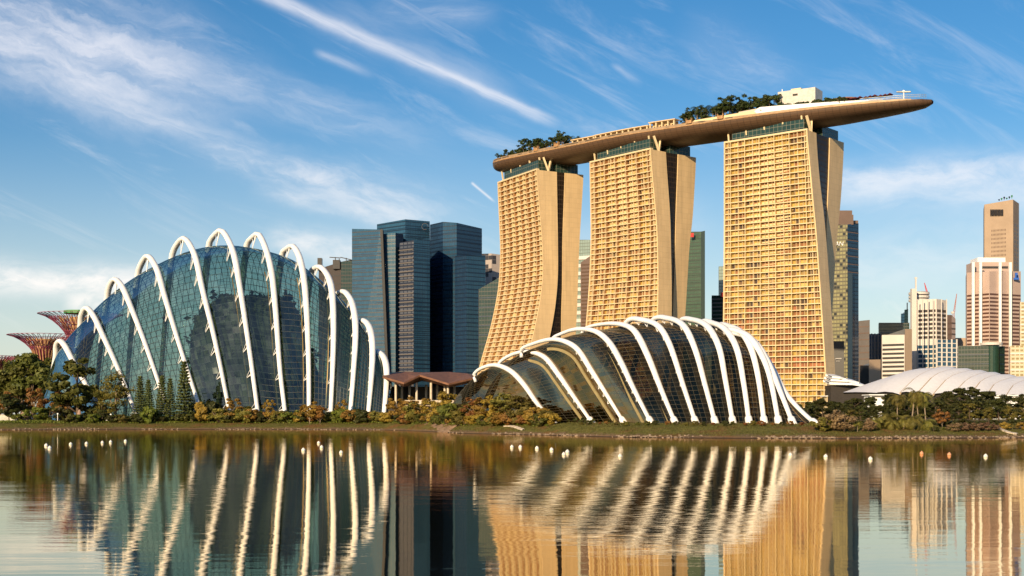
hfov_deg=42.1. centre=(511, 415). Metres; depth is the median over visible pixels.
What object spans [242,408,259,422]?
shrub
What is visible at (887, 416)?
bush
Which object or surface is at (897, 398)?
palm tree
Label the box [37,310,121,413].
canopy tower
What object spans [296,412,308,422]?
shrub
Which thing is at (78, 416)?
shrub
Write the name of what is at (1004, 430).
ramp
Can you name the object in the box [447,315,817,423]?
glass dome
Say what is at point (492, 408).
tree
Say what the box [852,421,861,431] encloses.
palm tree
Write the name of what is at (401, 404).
tree
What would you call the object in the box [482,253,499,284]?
apartment tower
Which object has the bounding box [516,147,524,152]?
shrub
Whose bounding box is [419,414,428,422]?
shrub
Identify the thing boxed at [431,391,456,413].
tree
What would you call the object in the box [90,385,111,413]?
young tree
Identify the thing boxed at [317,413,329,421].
shrub
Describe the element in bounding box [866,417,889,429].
palm tree
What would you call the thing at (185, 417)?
shrub
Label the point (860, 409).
tree
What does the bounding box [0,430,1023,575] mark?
water
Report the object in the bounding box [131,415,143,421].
shrub
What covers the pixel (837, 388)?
pavilion
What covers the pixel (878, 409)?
tree
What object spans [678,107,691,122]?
tree
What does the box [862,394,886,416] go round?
building
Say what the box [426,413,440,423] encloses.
shrub
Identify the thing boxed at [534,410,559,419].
shrub
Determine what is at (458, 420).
shrub
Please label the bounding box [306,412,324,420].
shrub
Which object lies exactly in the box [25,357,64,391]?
tree
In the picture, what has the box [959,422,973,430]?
shrub
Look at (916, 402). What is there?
palm tree
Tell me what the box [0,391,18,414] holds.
tree
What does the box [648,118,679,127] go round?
deck pavilion
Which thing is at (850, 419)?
shrub
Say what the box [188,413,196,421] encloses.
shrub
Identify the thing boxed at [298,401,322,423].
tree
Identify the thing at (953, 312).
tower crane
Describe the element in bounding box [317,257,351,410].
office tower
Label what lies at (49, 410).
shrub
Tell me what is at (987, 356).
glass tower
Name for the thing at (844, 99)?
shrub
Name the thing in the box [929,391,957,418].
tree
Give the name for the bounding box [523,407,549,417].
shrub
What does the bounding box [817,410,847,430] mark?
shrub
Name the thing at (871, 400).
tree
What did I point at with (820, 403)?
tree
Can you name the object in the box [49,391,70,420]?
tree
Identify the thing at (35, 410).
shrub
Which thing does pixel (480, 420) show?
shrub
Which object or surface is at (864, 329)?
office tower
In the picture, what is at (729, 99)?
tree
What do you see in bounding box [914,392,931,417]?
tree
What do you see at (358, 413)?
shrub
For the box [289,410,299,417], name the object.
shrub
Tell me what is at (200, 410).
shrub
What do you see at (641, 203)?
hotel tower
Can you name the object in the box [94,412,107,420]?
shrub
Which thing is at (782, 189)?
hotel tower
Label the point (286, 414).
shrub
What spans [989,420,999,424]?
shrub
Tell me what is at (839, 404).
tree
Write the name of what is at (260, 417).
shrub
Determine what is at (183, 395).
conifer
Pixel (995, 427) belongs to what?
shrub
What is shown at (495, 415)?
shrub
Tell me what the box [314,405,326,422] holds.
tree
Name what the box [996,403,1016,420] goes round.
tree
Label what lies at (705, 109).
palm tree
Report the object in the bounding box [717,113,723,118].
lookout box
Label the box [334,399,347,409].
tree
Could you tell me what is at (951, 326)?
office tower
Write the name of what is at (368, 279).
glass tower
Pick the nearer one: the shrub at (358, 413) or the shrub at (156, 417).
the shrub at (358, 413)
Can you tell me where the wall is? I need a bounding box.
[0,415,29,419]
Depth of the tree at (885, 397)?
429.02 m
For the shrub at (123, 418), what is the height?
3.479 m
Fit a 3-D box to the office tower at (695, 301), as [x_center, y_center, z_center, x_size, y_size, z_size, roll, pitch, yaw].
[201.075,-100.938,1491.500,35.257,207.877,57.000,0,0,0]
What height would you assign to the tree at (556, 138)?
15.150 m
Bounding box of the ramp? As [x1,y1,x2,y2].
[999,427,1017,433]
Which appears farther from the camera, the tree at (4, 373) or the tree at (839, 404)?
the tree at (4, 373)
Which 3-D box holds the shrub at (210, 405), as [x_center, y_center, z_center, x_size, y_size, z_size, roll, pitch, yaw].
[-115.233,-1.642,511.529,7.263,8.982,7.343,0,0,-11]
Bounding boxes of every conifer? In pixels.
[132,376,145,413]
[141,378,154,414]
[155,375,167,418]
[164,378,176,419]
[174,360,193,418]
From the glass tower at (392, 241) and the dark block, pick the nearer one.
the dark block
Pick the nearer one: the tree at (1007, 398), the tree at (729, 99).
the tree at (1007, 398)
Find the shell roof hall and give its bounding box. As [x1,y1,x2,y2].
[842,366,1023,418]
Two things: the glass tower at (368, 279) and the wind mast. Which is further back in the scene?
the glass tower at (368, 279)
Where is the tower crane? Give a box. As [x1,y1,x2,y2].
[951,294,956,317]
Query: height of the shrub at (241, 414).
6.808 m
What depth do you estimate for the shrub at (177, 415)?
505.82 m
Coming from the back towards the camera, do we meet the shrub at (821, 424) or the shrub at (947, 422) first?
the shrub at (947, 422)
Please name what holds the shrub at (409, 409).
on the ground at (289, 426)
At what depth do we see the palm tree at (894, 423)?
304.73 m
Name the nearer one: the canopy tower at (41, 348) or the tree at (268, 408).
the tree at (268, 408)
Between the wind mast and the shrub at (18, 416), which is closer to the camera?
the shrub at (18, 416)
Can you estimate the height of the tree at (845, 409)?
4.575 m
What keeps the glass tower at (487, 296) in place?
on the ground at (289, 426)
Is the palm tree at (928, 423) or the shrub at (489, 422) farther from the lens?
the shrub at (489, 422)
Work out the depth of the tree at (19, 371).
552.11 m
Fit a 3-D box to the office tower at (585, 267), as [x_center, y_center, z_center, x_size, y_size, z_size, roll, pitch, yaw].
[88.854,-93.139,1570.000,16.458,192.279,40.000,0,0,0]
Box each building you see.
[820,396,827,407]
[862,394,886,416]
[971,395,1023,418]
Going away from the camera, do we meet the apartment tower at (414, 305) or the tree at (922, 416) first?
the tree at (922, 416)
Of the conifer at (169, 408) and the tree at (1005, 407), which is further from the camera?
the conifer at (169, 408)
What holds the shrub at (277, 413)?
on the ground at (289, 426)
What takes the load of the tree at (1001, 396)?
on the ground at (289, 426)
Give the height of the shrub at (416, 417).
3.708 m
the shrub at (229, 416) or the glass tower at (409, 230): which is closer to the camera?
the shrub at (229, 416)
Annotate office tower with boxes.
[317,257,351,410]
[576,240,589,333]
[581,256,589,326]
[685,231,704,324]
[711,292,722,327]
[832,210,858,381]
[859,320,869,382]
[860,359,880,383]
[869,333,882,359]
[881,329,911,378]
[901,303,907,322]
[908,277,946,369]
[936,339,957,367]
[947,315,955,339]
[955,338,965,345]
[966,258,1020,373]
[983,195,1018,270]
[1019,302,1023,345]
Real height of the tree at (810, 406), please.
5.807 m
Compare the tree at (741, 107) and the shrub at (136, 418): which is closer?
the shrub at (136, 418)
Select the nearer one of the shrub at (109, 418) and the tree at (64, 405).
the shrub at (109, 418)
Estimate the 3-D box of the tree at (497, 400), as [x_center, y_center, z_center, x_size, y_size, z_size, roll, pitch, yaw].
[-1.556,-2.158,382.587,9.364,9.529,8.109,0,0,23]
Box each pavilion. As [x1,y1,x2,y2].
[383,372,476,415]
[571,135,597,141]
[594,125,652,137]
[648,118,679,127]
[823,374,864,402]
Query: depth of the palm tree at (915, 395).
313.54 m
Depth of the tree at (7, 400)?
506.07 m
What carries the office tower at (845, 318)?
on the ground at (289, 426)
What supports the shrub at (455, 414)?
on the ground at (289, 426)
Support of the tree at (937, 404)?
on the ground at (289, 426)
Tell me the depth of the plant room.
885.13 m
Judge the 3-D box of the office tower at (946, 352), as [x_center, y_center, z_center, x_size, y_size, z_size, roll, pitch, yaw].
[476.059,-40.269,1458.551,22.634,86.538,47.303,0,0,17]
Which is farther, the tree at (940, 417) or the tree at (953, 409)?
the tree at (953, 409)
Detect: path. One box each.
[424,422,455,432]
[504,425,524,429]
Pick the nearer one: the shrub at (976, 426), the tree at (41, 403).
the shrub at (976, 426)
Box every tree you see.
[0,354,39,411]
[0,361,26,396]
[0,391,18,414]
[0,394,25,419]
[2,367,35,413]
[6,352,49,419]
[24,388,49,414]
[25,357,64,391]
[41,357,104,413]
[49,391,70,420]
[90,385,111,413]
[96,370,135,418]
[223,398,243,422]
[261,399,275,419]
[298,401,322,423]
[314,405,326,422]
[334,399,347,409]
[385,398,402,417]
[395,396,419,413]
[410,398,431,416]
[419,397,443,412]
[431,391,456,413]
[459,397,482,416]
[470,397,489,415]
[480,395,502,415]
[489,392,518,412]
[498,395,527,411]
[516,138,530,151]
[534,138,542,146]
[552,130,566,142]
[557,131,567,143]
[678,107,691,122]
[691,105,703,118]
[699,105,710,114]
[714,97,731,114]
[715,103,730,113]
[721,94,739,112]
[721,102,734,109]
[732,103,746,111]
[736,99,749,109]
[741,97,759,109]
[748,96,761,108]
[753,94,772,105]
[763,95,776,105]
[766,94,781,105]
[798,401,818,417]
[808,398,834,418]
[827,401,837,414]
[832,402,851,412]
[835,407,849,415]
[841,398,868,412]
[844,410,858,423]
[849,402,869,414]
[852,406,870,419]
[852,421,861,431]
[863,397,877,412]
[865,406,875,418]
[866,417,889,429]
[869,405,888,417]
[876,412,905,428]
[881,394,896,415]
[881,403,892,413]
[881,419,899,429]
[886,394,907,426]
[891,392,923,415]
[896,415,916,428]
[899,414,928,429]
[903,387,924,415]
[906,397,926,414]
[913,405,930,417]
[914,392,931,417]
[918,392,932,419]
[918,419,936,429]
[923,398,944,420]
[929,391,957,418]
[931,408,950,425]
[940,387,975,418]
[944,405,963,422]
[948,400,967,418]
[956,387,995,408]
[962,403,979,419]
[964,396,994,420]
[980,391,1006,419]
[982,407,995,420]
[984,398,1009,420]
[992,396,1018,418]
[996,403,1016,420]
[1002,405,1018,419]
[1011,394,1023,416]
[1018,404,1023,418]
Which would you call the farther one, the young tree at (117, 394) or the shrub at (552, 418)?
the young tree at (117, 394)
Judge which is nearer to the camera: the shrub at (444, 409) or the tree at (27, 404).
the shrub at (444, 409)
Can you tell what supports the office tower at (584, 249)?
on the ground at (289, 426)
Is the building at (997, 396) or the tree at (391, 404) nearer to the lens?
the tree at (391, 404)
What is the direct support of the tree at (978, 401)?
on the ground at (289, 426)
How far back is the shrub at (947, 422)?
314.63 m
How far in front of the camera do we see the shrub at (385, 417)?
486.55 m
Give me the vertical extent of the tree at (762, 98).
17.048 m
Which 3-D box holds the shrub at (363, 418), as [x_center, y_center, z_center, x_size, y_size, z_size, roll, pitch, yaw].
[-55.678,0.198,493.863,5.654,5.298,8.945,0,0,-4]
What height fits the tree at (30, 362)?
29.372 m
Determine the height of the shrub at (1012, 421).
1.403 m
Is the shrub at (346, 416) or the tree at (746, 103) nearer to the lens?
the shrub at (346, 416)
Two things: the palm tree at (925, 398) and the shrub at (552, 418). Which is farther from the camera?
the shrub at (552, 418)
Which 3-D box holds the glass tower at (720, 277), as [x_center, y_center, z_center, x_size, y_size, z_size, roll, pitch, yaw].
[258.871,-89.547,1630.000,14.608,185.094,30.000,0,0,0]
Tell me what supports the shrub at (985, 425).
on the ground at (289, 426)
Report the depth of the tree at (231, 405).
505.30 m
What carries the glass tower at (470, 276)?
on the ground at (289, 426)
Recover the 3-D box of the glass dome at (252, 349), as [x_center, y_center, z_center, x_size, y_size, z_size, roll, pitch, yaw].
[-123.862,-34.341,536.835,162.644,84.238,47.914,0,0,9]
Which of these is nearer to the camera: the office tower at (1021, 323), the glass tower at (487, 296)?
the glass tower at (487, 296)
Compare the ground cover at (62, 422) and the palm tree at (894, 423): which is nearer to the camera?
the palm tree at (894, 423)
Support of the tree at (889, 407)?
on the ground at (289, 426)
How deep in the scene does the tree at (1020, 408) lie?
345.63 m
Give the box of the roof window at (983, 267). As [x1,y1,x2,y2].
[982,266,997,268]
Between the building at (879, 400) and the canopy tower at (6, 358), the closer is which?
the building at (879, 400)
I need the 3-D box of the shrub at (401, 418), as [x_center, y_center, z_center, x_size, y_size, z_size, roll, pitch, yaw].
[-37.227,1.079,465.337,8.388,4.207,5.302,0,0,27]
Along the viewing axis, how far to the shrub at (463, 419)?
396.25 m
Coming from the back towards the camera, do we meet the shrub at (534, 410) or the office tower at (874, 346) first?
the office tower at (874, 346)
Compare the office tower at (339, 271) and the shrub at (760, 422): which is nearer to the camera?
the shrub at (760, 422)
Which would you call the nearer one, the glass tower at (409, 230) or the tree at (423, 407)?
the tree at (423, 407)
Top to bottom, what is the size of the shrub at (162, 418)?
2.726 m
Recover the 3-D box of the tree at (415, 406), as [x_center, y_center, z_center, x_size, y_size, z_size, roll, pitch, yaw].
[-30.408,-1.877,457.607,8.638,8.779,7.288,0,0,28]
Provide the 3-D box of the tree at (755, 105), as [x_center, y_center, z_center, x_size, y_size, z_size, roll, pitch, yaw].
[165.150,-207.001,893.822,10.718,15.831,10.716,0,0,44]
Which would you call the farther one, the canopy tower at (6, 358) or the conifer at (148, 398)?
the canopy tower at (6, 358)
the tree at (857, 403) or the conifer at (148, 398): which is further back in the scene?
the conifer at (148, 398)
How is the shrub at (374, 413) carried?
on the ground at (289, 426)
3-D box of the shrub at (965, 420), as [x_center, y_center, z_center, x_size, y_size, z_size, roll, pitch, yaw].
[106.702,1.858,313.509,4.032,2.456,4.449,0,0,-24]
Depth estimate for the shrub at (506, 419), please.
372.95 m
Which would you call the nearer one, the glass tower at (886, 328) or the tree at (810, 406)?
the tree at (810, 406)
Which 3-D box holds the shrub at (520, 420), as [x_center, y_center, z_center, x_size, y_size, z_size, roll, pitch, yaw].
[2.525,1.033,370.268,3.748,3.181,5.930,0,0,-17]
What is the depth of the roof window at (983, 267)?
1499.59 m
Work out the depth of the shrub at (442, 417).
416.54 m
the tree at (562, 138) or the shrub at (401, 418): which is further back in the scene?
the tree at (562, 138)
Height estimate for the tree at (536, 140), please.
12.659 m
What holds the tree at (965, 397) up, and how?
on the ground at (289, 426)
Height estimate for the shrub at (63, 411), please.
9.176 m
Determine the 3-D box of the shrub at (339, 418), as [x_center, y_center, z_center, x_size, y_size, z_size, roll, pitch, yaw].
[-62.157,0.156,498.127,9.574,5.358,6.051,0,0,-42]
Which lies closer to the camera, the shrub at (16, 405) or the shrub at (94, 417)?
the shrub at (94, 417)
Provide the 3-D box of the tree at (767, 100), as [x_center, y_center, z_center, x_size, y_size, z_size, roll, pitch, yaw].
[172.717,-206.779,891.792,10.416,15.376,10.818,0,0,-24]
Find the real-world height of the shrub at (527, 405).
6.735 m
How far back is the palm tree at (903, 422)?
307.52 m
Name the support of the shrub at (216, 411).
on the ground at (289, 426)
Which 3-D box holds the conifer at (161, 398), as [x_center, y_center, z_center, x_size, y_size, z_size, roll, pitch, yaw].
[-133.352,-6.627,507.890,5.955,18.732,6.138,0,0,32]
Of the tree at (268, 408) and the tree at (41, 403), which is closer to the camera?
the tree at (268, 408)
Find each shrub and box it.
[4,403,31,418]
[10,414,26,420]
[21,406,47,419]
[37,407,60,419]
[50,399,85,419]
[62,413,78,421]
[71,414,82,421]
[81,404,110,414]
[86,413,100,421]
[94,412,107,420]
[103,415,113,421]
[111,414,120,421]
[117,414,128,422]
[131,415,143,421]
[139,405,158,422]
[152,414,161,421]
[157,416,166,421]
[173,413,183,420]
[179,413,188,421]
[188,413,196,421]
[194,402,208,421]
[204,400,220,412]
[206,408,227,422]
[219,409,237,420]
[219,412,232,422]
[233,406,261,422]
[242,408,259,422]
[255,412,266,421]
[266,413,278,422]
[269,411,288,421]
[278,412,296,421]
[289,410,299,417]
[292,412,305,422]
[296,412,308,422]
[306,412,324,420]
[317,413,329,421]
[330,408,346,421]
[336,409,347,422]
[340,409,356,421]
[348,409,368,422]
[354,410,368,421]
[368,410,380,421]
[379,412,393,422]
[396,413,411,424]
[401,402,431,418]
[405,415,415,422]
[414,413,426,422]
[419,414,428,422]
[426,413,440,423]
[429,414,444,424]
[436,402,458,419]
[439,414,448,423]
[448,402,471,422]
[450,415,464,425]
[460,415,471,423]
[467,414,485,424]
[476,416,486,425]
[487,415,499,425]
[489,412,504,423]
[498,412,516,424]
[505,401,531,423]
[515,415,525,423]
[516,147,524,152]
[521,413,533,425]
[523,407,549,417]
[528,414,540,424]
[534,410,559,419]
[534,417,547,425]
[538,413,561,424]
[756,420,765,425]
[809,417,832,430]
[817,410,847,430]
[831,414,857,431]
[839,97,846,102]
[859,418,877,431]
[930,426,938,431]
[943,419,951,425]
[945,423,960,431]
[954,419,974,426]
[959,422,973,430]
[970,422,982,430]
[977,422,993,429]
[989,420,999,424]
[989,424,1000,430]
[999,421,1011,428]
[1007,419,1016,423]
[1015,422,1023,429]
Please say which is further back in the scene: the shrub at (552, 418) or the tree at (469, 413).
the tree at (469, 413)
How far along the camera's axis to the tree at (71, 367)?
509.31 m
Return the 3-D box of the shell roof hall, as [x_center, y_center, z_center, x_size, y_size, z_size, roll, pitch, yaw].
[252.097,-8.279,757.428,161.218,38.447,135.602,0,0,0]
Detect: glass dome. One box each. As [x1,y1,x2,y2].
[30,228,392,420]
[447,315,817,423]
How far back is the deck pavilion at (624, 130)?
955.14 m
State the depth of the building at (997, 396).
640.00 m
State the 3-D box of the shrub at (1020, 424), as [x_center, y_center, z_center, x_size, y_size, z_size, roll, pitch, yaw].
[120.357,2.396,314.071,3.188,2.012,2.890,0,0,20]
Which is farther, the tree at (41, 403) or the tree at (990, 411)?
the tree at (41, 403)
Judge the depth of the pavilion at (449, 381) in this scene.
511.20 m
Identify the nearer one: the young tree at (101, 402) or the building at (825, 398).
the young tree at (101, 402)
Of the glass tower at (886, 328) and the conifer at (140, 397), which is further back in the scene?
the glass tower at (886, 328)
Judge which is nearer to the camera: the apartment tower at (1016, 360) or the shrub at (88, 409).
the shrub at (88, 409)
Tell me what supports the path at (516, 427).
on the ground at (289, 426)
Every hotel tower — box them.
[477,157,582,374]
[586,136,695,329]
[723,115,843,418]
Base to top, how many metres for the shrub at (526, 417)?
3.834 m
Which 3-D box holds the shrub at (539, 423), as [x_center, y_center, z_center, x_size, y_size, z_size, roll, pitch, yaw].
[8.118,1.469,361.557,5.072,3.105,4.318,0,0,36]
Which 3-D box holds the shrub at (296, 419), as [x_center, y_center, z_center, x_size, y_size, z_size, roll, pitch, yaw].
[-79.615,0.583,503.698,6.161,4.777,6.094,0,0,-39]
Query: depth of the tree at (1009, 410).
349.19 m
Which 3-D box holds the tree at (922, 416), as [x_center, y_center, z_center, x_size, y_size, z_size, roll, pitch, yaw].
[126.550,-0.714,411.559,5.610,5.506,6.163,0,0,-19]
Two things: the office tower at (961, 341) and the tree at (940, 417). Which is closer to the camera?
the tree at (940, 417)
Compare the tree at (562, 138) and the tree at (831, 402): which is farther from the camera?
the tree at (562, 138)
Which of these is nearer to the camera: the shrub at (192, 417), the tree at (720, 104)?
the shrub at (192, 417)
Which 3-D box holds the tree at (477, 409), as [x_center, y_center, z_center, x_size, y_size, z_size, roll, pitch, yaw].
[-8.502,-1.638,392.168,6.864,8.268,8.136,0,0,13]
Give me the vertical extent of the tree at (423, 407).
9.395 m
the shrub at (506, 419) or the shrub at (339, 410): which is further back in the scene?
the shrub at (339, 410)
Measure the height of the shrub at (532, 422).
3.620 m
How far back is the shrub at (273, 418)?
503.05 m
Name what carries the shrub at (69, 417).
on the ground at (289, 426)
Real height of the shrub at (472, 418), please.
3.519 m
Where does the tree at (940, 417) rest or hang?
on the ground at (289, 426)
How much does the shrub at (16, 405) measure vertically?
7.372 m
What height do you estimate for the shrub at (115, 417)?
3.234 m
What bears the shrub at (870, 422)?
on the ground at (289, 426)
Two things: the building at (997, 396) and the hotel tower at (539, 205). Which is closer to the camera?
the building at (997, 396)
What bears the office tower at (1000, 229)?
on the ground at (289, 426)
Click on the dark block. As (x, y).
(839, 356)
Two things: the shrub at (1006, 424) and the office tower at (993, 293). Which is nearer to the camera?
the shrub at (1006, 424)
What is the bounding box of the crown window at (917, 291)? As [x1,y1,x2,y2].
[909,291,928,298]
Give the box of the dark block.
[833,341,843,377]
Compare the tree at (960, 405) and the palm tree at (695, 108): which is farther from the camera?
the palm tree at (695, 108)
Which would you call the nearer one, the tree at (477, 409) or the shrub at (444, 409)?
the tree at (477, 409)
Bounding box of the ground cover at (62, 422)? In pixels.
[0,420,552,425]
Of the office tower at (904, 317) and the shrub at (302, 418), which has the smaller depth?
the shrub at (302, 418)
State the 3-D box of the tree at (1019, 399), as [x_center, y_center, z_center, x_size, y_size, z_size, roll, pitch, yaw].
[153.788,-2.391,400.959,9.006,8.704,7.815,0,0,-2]
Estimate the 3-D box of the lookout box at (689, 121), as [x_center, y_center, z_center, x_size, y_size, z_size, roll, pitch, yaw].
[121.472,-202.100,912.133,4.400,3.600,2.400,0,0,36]
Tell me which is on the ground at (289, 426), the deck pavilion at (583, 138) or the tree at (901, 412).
the tree at (901, 412)
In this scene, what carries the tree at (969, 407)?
on the ground at (289, 426)
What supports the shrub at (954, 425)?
on the ground at (289, 426)
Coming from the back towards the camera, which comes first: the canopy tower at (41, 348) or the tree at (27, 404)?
the canopy tower at (41, 348)
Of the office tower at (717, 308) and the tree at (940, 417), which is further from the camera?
the office tower at (717, 308)
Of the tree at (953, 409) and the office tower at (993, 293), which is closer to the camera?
the tree at (953, 409)
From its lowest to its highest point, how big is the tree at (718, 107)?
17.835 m
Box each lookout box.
[686,118,692,123]
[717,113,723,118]
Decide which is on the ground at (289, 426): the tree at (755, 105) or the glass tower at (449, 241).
the glass tower at (449, 241)
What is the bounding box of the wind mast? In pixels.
[896,90,910,98]
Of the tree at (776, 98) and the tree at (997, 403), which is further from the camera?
the tree at (776, 98)
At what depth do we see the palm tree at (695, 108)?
920.02 m
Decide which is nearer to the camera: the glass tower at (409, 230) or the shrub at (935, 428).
the shrub at (935, 428)
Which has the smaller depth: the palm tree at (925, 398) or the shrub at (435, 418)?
the palm tree at (925, 398)
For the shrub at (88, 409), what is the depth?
514.64 m
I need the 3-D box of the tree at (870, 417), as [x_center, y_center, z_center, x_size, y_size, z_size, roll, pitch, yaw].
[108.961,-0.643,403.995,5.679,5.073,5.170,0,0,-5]
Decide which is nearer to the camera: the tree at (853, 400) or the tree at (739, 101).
the tree at (853, 400)
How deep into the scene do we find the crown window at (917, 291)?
1501.79 m
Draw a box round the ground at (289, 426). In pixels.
[0,418,1023,438]
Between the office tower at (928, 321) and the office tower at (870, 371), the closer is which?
the office tower at (870, 371)
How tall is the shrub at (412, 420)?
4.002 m
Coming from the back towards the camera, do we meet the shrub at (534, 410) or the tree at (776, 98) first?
the tree at (776, 98)
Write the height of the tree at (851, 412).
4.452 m
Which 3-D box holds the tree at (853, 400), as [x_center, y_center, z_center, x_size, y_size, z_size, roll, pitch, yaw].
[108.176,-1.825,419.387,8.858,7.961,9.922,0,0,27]
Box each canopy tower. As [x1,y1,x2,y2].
[0,355,13,369]
[6,333,83,415]
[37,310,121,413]
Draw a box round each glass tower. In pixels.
[352,229,387,411]
[377,219,429,241]
[382,233,402,386]
[430,222,481,386]
[455,256,485,386]
[479,278,498,365]
[718,266,723,294]
[878,323,908,334]
[957,342,1004,373]
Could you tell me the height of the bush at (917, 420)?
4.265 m
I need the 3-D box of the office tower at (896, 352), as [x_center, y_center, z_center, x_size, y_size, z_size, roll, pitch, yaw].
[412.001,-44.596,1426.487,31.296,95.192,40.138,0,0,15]
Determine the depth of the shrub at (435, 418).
427.30 m
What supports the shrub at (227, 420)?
on the ground at (289, 426)
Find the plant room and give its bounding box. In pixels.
[778,87,821,103]
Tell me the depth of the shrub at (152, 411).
501.61 m
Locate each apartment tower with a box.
[399,238,429,386]
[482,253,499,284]
[1009,346,1023,376]
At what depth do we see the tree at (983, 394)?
394.08 m
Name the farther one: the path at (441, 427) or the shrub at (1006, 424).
the path at (441, 427)
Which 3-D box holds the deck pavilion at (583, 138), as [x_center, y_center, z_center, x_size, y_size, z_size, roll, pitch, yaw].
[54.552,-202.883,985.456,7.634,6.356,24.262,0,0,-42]
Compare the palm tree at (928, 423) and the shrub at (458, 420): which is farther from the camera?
the shrub at (458, 420)
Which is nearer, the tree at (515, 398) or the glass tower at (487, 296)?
the tree at (515, 398)

